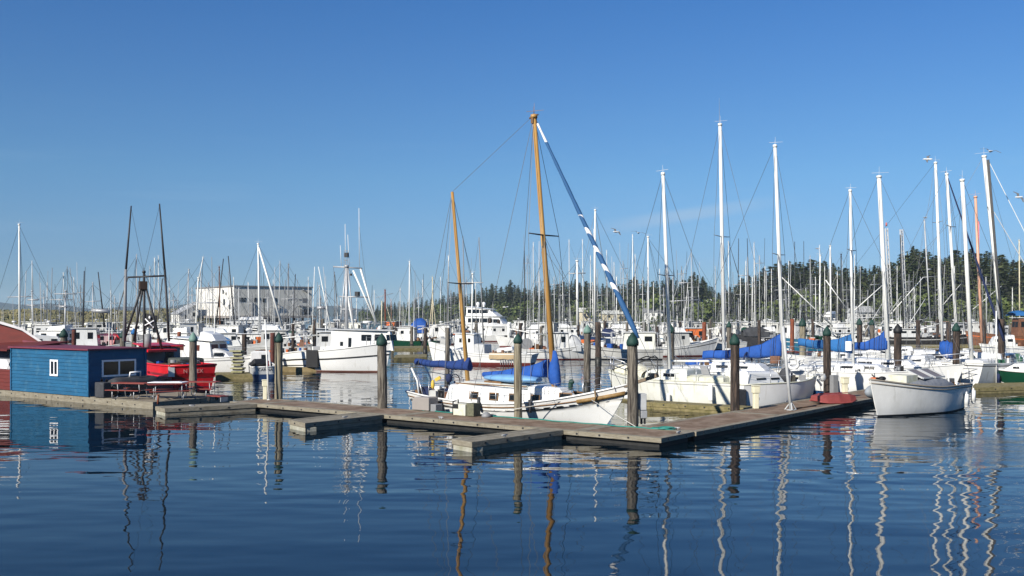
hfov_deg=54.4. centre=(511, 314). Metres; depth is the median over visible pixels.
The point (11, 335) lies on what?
boathouse
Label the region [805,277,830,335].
fishing boat
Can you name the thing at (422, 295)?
sailboat
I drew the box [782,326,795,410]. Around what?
pole
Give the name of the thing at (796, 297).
broadleaf tree
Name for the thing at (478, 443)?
dock finger
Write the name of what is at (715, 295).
sailboat
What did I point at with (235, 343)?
cabin cruiser
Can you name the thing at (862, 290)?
conifer tree
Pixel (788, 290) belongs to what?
sailboat
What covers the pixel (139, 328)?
fishing boat
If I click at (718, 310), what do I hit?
conifer tree
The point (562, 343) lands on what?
fishing boat
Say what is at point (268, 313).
fishing boat
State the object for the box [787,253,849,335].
sailboat
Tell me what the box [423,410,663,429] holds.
rail
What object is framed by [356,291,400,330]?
sailboat
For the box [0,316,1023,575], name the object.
water
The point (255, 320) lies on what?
cabin cruiser
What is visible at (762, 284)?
conifer tree
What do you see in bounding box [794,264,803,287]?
conifer tree
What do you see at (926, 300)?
broadleaf tree
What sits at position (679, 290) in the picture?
conifer tree
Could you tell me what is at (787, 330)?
fishing boat
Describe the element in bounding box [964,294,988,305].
broadleaf tree
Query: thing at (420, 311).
broadleaf tree
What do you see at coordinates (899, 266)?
conifer tree
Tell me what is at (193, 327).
fishing boat
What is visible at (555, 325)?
fishing boat
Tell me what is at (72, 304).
sailboat
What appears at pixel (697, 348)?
fishing boat
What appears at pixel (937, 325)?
piling
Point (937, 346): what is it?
floating dock
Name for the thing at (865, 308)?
house
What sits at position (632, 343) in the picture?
piling
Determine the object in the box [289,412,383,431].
dock finger
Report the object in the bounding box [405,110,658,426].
ketch
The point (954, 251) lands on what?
conifer tree
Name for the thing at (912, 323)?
fishing boat
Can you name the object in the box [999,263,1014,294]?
conifer tree
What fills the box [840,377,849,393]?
power pedestal
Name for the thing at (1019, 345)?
cabin cruiser
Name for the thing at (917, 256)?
conifer tree
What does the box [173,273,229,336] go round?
fishing boat
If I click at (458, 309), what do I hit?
broadleaf tree
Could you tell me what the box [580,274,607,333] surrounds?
fishing boat
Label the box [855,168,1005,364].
sloop
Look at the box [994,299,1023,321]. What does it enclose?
broadleaf tree
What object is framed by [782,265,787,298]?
conifer tree
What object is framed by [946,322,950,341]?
piling
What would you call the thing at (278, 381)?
piling
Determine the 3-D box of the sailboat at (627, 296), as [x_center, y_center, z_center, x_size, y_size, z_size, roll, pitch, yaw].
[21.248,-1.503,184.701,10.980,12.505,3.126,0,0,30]
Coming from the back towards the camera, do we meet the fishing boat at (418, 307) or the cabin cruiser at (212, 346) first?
the fishing boat at (418, 307)
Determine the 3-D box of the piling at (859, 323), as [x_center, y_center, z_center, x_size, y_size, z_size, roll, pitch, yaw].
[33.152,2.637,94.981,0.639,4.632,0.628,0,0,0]
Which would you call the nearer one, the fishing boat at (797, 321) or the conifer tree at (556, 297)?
the fishing boat at (797, 321)
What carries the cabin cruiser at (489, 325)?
on the water
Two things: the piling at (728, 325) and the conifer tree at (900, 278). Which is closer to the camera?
the piling at (728, 325)
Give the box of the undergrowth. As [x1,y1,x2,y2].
[360,305,1023,326]
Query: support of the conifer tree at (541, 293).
on the hillside
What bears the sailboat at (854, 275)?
on the water
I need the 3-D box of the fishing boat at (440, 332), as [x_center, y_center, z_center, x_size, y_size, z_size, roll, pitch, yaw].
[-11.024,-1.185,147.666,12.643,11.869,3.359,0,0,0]
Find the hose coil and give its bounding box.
[652,426,675,429]
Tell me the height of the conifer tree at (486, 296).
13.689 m
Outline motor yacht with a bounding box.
[465,302,527,329]
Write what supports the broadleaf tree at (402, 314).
on the hillside
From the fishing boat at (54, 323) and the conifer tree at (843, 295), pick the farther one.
the conifer tree at (843, 295)
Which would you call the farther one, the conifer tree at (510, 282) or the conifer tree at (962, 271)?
the conifer tree at (510, 282)
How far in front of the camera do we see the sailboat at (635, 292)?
184.51 m
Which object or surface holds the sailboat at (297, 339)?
on the water
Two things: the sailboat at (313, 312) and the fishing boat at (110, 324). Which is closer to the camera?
the fishing boat at (110, 324)
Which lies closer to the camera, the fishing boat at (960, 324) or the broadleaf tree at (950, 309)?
the fishing boat at (960, 324)
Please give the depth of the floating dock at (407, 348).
120.21 m
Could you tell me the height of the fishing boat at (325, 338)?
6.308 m
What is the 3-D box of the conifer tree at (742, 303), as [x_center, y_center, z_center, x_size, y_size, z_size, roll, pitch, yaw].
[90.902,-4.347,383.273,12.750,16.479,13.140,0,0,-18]
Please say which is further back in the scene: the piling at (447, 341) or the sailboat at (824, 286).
the sailboat at (824, 286)
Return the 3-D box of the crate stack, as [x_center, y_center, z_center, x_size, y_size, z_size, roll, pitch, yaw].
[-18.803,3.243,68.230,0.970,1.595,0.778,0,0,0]
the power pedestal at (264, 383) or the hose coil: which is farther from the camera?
the power pedestal at (264, 383)
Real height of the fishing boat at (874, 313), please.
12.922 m
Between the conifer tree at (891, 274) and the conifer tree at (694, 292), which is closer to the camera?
the conifer tree at (891, 274)
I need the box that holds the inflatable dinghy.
[484,374,541,382]
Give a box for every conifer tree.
[441,297,458,320]
[470,294,479,306]
[479,286,488,303]
[486,286,501,307]
[486,290,492,307]
[487,285,494,306]
[497,291,507,307]
[499,289,511,304]
[504,280,515,304]
[504,293,517,317]
[507,290,520,315]
[516,287,522,302]
[521,292,544,318]
[541,289,560,318]
[551,285,575,319]
[570,283,584,303]
[579,281,586,304]
[584,290,598,307]
[585,283,591,304]
[603,287,613,309]
[620,280,640,307]
[620,293,634,320]
[621,280,646,309]
[629,283,641,314]
[633,281,646,307]
[660,284,665,318]
[665,280,679,313]
[666,286,686,321]
[678,287,690,316]
[685,276,693,294]
[687,281,702,314]
[693,279,702,298]
[700,281,710,300]
[711,298,720,319]
[727,285,742,320]
[728,286,744,310]
[734,283,753,315]
[739,288,767,320]
[741,266,784,318]
[750,277,762,299]
[757,271,763,299]
[757,274,765,294]
[772,267,784,300]
[778,265,799,302]
[782,263,791,290]
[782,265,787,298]
[789,262,797,287]
[792,267,813,318]
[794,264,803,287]
[795,259,817,287]
[799,266,822,293]
[802,278,836,318]
[808,262,828,303]
[821,266,832,299]
[822,277,856,318]
[824,267,845,310]
[838,275,858,311]
[843,273,849,305]
[855,275,866,305]
[856,266,866,290]
[856,271,865,303]
[861,273,877,305]
[863,270,900,305]
[864,269,873,288]
[869,266,887,294]
[880,265,896,290]
[886,263,898,288]
[887,255,916,300]
[889,251,918,297]
[889,255,933,318]
[889,261,903,298]
[890,250,927,319]
[891,259,900,278]
[895,264,930,315]
[905,252,923,273]
[905,259,937,316]
[913,260,977,322]
[919,252,937,288]
[920,252,932,268]
[926,259,936,278]
[929,255,973,297]
[931,259,951,319]
[934,273,943,295]
[944,250,970,290]
[955,251,977,299]
[958,258,977,290]
[960,253,986,283]
[968,250,975,271]
[974,259,1005,287]
[974,260,982,289]
[980,261,994,288]
[983,252,992,285]
[987,270,1022,302]
[988,255,1003,288]
[990,255,1008,281]
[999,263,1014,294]
[1004,261,1023,299]
[1007,265,1018,292]
[1009,262,1022,287]
[1013,271,1023,305]
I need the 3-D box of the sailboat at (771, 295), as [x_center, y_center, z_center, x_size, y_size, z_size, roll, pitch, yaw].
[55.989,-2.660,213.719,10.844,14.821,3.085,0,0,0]
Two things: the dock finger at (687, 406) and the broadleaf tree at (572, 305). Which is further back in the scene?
the broadleaf tree at (572, 305)
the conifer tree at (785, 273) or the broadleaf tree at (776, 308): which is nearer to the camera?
the broadleaf tree at (776, 308)
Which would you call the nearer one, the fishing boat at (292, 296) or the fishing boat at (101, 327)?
the fishing boat at (292, 296)
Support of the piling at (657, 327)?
in the water
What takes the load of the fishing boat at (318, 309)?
on the water
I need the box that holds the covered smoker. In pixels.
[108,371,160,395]
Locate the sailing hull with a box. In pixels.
[864,368,972,416]
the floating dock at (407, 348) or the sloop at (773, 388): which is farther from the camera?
the floating dock at (407, 348)
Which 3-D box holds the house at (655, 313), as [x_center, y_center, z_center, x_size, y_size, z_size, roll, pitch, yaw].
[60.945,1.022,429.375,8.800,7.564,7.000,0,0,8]
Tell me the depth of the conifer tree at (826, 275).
367.81 m
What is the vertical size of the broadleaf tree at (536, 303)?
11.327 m
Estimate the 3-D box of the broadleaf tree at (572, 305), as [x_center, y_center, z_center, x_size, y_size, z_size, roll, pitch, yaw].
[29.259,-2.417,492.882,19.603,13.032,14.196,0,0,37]
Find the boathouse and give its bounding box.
[0,321,68,389]
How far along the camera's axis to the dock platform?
48.54 m
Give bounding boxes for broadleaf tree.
[358,311,368,316]
[400,310,408,316]
[410,307,425,315]
[423,304,443,315]
[436,304,450,316]
[451,304,467,316]
[492,301,512,313]
[511,303,541,317]
[522,299,544,312]
[555,298,588,313]
[584,298,618,317]
[634,298,650,314]
[643,293,684,314]
[686,299,720,319]
[697,301,726,315]
[746,300,768,312]
[757,306,772,315]
[770,300,790,317]
[790,289,829,317]
[864,292,895,305]
[870,299,899,315]
[890,304,901,317]
[895,290,936,314]
[916,292,971,312]
[937,300,976,317]
[951,299,984,314]
[962,284,1001,303]
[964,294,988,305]
[973,288,1020,311]
[984,297,1022,319]
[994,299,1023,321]
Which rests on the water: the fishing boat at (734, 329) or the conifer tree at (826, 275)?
the fishing boat at (734, 329)
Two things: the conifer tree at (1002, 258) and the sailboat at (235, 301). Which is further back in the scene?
the conifer tree at (1002, 258)
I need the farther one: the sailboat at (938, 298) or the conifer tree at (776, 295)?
the conifer tree at (776, 295)
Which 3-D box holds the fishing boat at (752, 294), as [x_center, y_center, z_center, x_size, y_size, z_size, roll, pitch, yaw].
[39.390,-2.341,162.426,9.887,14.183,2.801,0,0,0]
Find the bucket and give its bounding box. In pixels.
[481,412,490,416]
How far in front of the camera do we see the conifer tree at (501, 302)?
568.62 m
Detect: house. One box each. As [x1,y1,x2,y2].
[579,308,605,323]
[602,310,624,320]
[643,308,663,323]
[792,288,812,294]
[847,306,883,320]
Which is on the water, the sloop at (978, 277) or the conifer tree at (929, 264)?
the sloop at (978, 277)
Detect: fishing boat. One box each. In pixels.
[0,263,69,334]
[21,272,57,329]
[27,294,78,333]
[29,266,95,334]
[58,271,151,346]
[63,281,116,332]
[93,255,171,345]
[99,275,122,331]
[113,269,164,340]
[116,204,216,392]
[128,255,183,340]
[138,269,217,340]
[141,257,241,336]
[159,280,191,322]
[170,288,210,329]
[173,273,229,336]
[179,256,270,332]
[211,273,246,326]
[216,247,295,343]
[236,282,275,322]
[242,262,321,339]
[255,299,337,352]
[261,272,276,323]
[270,279,311,337]
[283,228,396,371]
[283,267,362,351]
[291,299,310,330]
[311,281,328,337]
[323,267,343,328]
[330,299,350,328]
[332,279,364,328]
[342,300,384,328]
[370,289,403,326]
[374,300,441,345]
[385,258,451,345]
[395,276,479,343]
[405,274,434,324]
[427,240,538,365]
[441,284,467,332]
[445,258,475,323]
[506,255,543,330]
[507,251,605,359]
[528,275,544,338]
[532,270,582,329]
[534,266,592,335]
[569,209,663,359]
[574,279,618,328]
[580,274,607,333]
[598,276,650,331]
[599,261,645,326]
[614,265,665,332]
[635,234,717,356]
[654,288,676,333]
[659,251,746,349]
[662,269,698,325]
[671,273,713,333]
[675,254,694,327]
[680,265,707,321]
[708,238,756,334]
[712,285,740,339]
[725,277,760,325]
[730,261,775,326]
[732,244,783,330]
[757,261,817,339]
[764,271,830,338]
[767,280,793,321]
[772,242,822,339]
[786,309,864,351]
[792,279,818,323]
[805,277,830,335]
[806,254,878,335]
[822,267,869,325]
[825,223,936,341]
[838,268,876,336]
[848,275,879,322]
[849,266,897,334]
[890,229,967,344]
[890,299,930,322]
[901,271,921,330]
[907,220,1000,324]
[916,265,964,336]
[959,254,1009,334]
[964,282,977,322]
[965,298,1023,344]
[974,305,1008,333]
[1003,240,1023,334]
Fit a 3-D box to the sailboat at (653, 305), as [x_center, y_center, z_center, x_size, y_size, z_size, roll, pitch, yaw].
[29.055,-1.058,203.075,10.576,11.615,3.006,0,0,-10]
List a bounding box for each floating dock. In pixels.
[215,372,252,379]
[230,398,693,447]
[283,366,316,371]
[394,346,429,350]
[394,354,426,360]
[639,389,873,440]
[890,344,980,347]
[972,382,1023,393]
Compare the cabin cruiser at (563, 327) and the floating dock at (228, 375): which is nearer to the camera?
the floating dock at (228, 375)
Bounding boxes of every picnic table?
[105,382,158,398]
[145,382,190,400]
[179,381,222,397]
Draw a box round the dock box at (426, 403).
[412,396,441,411]
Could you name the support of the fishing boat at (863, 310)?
on the water
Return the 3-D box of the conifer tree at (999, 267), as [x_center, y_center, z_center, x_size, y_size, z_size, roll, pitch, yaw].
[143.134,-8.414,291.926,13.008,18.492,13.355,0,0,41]
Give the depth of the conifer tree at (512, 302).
552.20 m
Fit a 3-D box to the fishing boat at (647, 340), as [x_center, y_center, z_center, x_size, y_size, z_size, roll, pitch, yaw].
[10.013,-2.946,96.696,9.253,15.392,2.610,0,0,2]
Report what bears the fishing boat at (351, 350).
on the water
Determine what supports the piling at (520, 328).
in the water
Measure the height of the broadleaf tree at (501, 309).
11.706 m
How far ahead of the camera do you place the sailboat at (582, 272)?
184.53 m
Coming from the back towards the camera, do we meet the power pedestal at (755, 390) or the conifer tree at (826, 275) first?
the conifer tree at (826, 275)
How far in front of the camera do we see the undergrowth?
392.47 m
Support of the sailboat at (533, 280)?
on the water
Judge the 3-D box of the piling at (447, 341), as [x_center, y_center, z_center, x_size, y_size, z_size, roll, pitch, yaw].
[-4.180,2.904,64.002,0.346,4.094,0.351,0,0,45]
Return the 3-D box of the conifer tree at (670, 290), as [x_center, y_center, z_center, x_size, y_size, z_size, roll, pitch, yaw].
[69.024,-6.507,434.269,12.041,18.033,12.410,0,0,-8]
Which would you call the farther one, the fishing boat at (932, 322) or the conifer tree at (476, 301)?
the conifer tree at (476, 301)
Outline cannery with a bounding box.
[195,285,315,324]
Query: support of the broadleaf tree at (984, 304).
on the hillside
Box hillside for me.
[358,306,1008,325]
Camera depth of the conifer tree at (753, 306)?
376.39 m
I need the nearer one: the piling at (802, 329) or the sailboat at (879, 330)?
the piling at (802, 329)
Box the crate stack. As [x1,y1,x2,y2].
[229,350,245,373]
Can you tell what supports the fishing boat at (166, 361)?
on the water
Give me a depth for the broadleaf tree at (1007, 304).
266.56 m
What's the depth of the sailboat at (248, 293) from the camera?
213.66 m
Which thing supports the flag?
attached to the fishing boat at (166, 361)
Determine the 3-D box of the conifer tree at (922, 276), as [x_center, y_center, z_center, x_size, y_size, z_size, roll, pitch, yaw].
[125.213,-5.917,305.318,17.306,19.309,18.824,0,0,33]
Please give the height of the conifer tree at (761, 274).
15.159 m
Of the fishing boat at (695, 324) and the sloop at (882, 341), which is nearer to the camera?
the sloop at (882, 341)
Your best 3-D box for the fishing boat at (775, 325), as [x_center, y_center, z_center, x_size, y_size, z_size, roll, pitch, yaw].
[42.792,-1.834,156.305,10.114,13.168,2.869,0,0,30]
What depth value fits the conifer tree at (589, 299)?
481.52 m
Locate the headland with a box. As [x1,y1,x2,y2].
[0,302,397,315]
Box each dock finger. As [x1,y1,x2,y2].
[155,402,256,415]
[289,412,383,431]
[452,428,562,451]
[647,400,752,413]
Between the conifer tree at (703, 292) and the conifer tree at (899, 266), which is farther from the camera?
the conifer tree at (703, 292)
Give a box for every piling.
[59,328,67,343]
[72,330,75,344]
[119,331,125,346]
[131,328,136,346]
[189,332,197,392]
[242,334,246,354]
[270,333,274,363]
[274,332,282,398]
[291,324,294,348]
[313,325,315,345]
[376,333,386,408]
[410,326,413,345]
[423,328,426,350]
[444,328,449,382]
[507,322,511,335]
[513,333,522,417]
[519,323,521,337]
[540,326,542,346]
[577,322,579,336]
[583,324,591,391]
[595,322,601,361]
[626,332,638,426]
[655,326,658,341]
[670,324,674,364]
[702,322,705,340]
[709,319,711,338]
[726,322,730,347]
[729,333,739,410]
[757,320,760,344]
[790,319,793,354]
[799,318,805,355]
[811,319,814,336]
[822,326,831,392]
[856,318,862,341]
[869,319,874,338]
[893,324,902,366]
[916,320,920,348]
[936,319,938,335]
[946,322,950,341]
[952,322,960,382]
[982,319,985,343]
[998,319,1004,358]
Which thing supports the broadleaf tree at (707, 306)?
on the hillside
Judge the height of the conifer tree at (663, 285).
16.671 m
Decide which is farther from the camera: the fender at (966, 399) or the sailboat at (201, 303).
the sailboat at (201, 303)
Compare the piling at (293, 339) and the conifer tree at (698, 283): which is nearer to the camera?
the piling at (293, 339)
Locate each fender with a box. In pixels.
[963,383,968,407]
[970,380,975,403]
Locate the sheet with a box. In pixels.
[147,381,187,382]
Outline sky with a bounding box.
[0,0,1023,309]
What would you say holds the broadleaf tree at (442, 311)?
on the hillside
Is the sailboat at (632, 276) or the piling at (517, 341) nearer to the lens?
the piling at (517, 341)
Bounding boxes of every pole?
[264,320,270,399]
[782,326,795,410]
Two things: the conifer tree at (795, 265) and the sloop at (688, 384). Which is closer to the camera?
the sloop at (688, 384)
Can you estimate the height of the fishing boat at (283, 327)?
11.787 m
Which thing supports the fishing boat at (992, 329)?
on the water
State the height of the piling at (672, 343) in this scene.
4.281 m
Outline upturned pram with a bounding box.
[809,392,856,403]
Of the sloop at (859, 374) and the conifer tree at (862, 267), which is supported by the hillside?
the conifer tree at (862, 267)
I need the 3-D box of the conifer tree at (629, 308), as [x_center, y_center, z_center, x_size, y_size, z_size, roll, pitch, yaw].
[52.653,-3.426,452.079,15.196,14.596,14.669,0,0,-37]
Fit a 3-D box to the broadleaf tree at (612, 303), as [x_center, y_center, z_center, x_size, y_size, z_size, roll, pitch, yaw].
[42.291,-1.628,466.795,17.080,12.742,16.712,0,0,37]
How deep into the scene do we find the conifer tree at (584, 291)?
499.54 m
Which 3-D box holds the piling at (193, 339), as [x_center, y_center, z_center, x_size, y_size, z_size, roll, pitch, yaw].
[-16.564,2.925,51.750,0.471,4.051,0.466,0,0,0]
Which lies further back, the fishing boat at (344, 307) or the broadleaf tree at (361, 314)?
the broadleaf tree at (361, 314)
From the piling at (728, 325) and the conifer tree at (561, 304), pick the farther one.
the conifer tree at (561, 304)
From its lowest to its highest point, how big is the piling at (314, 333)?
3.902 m
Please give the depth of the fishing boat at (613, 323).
156.14 m
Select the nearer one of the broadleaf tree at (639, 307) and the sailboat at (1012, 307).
the sailboat at (1012, 307)
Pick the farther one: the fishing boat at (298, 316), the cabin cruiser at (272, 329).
the fishing boat at (298, 316)
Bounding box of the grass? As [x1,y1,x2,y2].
[0,308,211,328]
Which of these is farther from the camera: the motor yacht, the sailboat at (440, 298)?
the motor yacht
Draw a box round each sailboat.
[0,222,71,344]
[60,277,88,327]
[97,291,131,331]
[120,290,163,329]
[180,273,224,327]
[227,241,311,342]
[228,277,240,316]
[237,281,253,314]
[285,277,311,334]
[306,295,339,329]
[350,299,376,328]
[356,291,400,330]
[417,279,428,318]
[423,254,478,335]
[428,277,458,323]
[463,281,488,332]
[512,243,537,332]
[542,279,585,326]
[543,239,597,327]
[557,239,606,326]
[570,228,614,333]
[571,255,608,320]
[604,251,615,320]
[608,268,619,319]
[608,277,650,327]
[609,255,660,332]
[625,235,638,318]
[636,268,679,330]
[651,283,665,331]
[695,288,715,328]
[702,268,731,329]
[720,241,735,317]
[727,243,777,321]
[739,261,751,320]
[758,268,791,320]
[760,271,770,319]
[772,261,803,320]
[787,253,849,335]
[796,267,825,320]
[798,245,839,319]
[802,256,821,321]
[818,272,849,322]
[821,243,837,335]
[832,267,882,332]
[836,255,879,325]
[856,263,899,326]
[868,269,928,334]
[894,288,935,334]
[909,277,926,325]
[920,265,978,332]
[921,255,953,326]
[974,275,1017,331]
[992,288,1021,328]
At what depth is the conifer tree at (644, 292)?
459.31 m
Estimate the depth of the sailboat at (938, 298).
193.31 m
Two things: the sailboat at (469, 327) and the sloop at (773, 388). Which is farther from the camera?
the sailboat at (469, 327)
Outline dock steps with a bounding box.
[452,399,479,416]
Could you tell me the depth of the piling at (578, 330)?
147.71 m
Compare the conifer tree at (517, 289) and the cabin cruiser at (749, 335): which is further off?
the conifer tree at (517, 289)
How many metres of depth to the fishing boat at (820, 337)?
156.13 m
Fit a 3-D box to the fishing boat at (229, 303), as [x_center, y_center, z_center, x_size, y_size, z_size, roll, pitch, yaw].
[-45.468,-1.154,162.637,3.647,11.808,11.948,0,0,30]
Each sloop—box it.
[604,165,745,404]
[665,110,789,369]
[681,142,816,375]
[722,361,825,405]
[787,161,951,364]
[791,184,934,392]
[802,172,969,381]
[845,194,989,354]
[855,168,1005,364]
[870,152,1023,359]
[941,175,1023,385]
[992,311,1023,382]
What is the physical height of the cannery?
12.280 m
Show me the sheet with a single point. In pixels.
(168, 382)
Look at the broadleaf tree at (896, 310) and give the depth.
307.87 m
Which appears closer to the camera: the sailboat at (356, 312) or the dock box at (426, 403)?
the dock box at (426, 403)
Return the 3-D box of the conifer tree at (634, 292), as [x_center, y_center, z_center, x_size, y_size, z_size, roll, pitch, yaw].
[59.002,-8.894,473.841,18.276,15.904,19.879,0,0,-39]
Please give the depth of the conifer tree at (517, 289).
564.87 m
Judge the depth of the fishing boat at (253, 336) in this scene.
109.65 m
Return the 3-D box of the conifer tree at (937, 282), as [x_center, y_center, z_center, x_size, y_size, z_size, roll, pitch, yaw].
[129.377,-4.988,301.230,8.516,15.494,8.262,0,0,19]
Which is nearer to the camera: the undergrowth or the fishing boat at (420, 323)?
the fishing boat at (420, 323)
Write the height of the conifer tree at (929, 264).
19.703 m
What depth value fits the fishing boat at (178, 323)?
162.38 m
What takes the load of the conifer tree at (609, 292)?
on the hillside
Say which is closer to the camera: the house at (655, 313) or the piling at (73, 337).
the piling at (73, 337)
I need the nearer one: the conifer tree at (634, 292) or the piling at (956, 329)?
the piling at (956, 329)
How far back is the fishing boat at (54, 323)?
162.40 m
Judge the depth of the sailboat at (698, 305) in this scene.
202.83 m
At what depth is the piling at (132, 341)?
71.83 m
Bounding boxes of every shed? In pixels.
[8,345,148,396]
[171,303,195,321]
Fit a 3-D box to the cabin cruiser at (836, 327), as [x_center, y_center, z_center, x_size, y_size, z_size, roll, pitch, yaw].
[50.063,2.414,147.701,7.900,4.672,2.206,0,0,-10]
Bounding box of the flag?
[145,313,156,328]
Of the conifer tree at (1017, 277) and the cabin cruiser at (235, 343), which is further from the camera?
the conifer tree at (1017, 277)
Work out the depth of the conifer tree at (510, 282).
576.19 m
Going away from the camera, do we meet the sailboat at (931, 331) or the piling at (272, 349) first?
the piling at (272, 349)
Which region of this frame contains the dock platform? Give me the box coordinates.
[0,389,232,408]
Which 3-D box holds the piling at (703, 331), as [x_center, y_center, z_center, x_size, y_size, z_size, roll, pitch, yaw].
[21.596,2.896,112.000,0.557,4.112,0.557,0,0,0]
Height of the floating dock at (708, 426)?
0.772 m
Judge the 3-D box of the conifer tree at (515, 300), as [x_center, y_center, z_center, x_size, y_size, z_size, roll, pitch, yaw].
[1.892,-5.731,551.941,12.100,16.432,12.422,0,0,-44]
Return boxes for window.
[50,359,58,375]
[101,359,135,376]
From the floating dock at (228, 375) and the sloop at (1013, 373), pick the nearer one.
the sloop at (1013, 373)
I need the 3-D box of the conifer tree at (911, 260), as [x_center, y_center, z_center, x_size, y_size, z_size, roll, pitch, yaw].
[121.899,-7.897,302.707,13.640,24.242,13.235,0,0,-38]
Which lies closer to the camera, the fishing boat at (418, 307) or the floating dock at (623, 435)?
the floating dock at (623, 435)
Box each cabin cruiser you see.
[36,311,71,342]
[137,303,192,346]
[170,297,250,371]
[203,312,260,353]
[225,298,263,327]
[247,319,312,354]
[466,307,503,340]
[482,317,522,341]
[495,303,545,346]
[557,309,594,341]
[579,324,622,344]
[612,315,660,346]
[675,320,718,347]
[731,319,779,346]
[822,323,869,338]
[823,311,836,321]
[943,324,964,334]
[979,335,1023,355]
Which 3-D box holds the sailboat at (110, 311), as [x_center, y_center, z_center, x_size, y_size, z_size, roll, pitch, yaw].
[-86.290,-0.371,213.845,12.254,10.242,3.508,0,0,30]
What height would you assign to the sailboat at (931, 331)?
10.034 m
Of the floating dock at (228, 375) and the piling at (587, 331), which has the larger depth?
the floating dock at (228, 375)
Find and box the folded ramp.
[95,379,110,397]
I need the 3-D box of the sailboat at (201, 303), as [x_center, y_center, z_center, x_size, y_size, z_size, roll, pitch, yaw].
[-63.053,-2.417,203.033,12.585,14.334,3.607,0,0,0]
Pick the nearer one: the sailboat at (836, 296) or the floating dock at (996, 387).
the floating dock at (996, 387)
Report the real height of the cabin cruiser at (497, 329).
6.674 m
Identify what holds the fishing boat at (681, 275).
on the water
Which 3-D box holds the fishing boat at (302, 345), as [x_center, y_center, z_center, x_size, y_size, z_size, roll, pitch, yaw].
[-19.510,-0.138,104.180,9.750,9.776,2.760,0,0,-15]
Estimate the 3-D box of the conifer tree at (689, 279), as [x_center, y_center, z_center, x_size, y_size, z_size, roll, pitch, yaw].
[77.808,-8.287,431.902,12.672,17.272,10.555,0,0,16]
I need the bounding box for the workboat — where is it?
[248,351,274,379]
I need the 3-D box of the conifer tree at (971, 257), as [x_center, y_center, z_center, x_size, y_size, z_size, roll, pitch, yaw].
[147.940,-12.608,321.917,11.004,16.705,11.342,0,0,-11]
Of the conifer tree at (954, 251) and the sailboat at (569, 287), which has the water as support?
the sailboat at (569, 287)
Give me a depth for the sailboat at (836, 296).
202.98 m
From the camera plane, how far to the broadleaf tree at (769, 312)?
372.64 m
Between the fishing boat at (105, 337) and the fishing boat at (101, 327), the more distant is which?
the fishing boat at (101, 327)
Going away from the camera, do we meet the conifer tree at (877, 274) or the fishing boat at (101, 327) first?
the fishing boat at (101, 327)
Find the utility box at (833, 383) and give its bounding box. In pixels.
[830,375,837,392]
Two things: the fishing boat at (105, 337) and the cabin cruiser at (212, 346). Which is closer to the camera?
the cabin cruiser at (212, 346)
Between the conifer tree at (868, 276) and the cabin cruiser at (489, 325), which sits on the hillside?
the conifer tree at (868, 276)
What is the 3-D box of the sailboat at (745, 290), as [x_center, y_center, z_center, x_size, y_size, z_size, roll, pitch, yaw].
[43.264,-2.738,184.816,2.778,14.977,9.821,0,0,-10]
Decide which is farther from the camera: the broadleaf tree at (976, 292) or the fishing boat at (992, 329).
the broadleaf tree at (976, 292)
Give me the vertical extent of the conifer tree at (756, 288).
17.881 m
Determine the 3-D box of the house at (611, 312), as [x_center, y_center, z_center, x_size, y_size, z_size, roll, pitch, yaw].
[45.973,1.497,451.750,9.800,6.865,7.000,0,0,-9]
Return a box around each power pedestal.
[262,379,266,399]
[638,392,646,423]
[751,385,760,408]
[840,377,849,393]
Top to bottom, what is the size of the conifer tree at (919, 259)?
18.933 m
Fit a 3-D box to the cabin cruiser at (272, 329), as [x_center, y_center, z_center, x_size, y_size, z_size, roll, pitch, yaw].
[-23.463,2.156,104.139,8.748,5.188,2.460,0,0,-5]
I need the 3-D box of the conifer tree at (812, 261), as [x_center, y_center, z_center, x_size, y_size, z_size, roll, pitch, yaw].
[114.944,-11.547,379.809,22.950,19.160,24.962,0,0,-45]
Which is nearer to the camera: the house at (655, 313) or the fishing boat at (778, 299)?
the fishing boat at (778, 299)
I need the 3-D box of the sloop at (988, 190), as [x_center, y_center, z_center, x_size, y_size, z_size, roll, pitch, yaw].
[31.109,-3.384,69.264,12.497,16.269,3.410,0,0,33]
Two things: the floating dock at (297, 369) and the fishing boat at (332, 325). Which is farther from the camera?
the fishing boat at (332, 325)
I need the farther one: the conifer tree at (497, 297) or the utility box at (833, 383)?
the conifer tree at (497, 297)
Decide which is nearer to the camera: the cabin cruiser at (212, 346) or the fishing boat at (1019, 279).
the cabin cruiser at (212, 346)
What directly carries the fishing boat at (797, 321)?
on the water
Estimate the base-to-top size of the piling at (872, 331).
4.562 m
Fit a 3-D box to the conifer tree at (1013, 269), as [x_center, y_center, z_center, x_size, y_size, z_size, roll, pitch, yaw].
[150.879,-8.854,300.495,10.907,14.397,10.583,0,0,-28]
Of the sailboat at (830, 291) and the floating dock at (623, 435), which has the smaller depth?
the floating dock at (623, 435)
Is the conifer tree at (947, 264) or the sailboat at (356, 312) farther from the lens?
the conifer tree at (947, 264)
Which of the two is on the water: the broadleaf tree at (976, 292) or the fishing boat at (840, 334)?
the fishing boat at (840, 334)
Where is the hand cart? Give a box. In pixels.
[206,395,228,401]
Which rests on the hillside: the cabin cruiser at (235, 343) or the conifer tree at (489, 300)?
the conifer tree at (489, 300)
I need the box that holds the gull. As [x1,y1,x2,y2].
[1013,191,1023,201]
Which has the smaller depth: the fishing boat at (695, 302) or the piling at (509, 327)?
the piling at (509, 327)

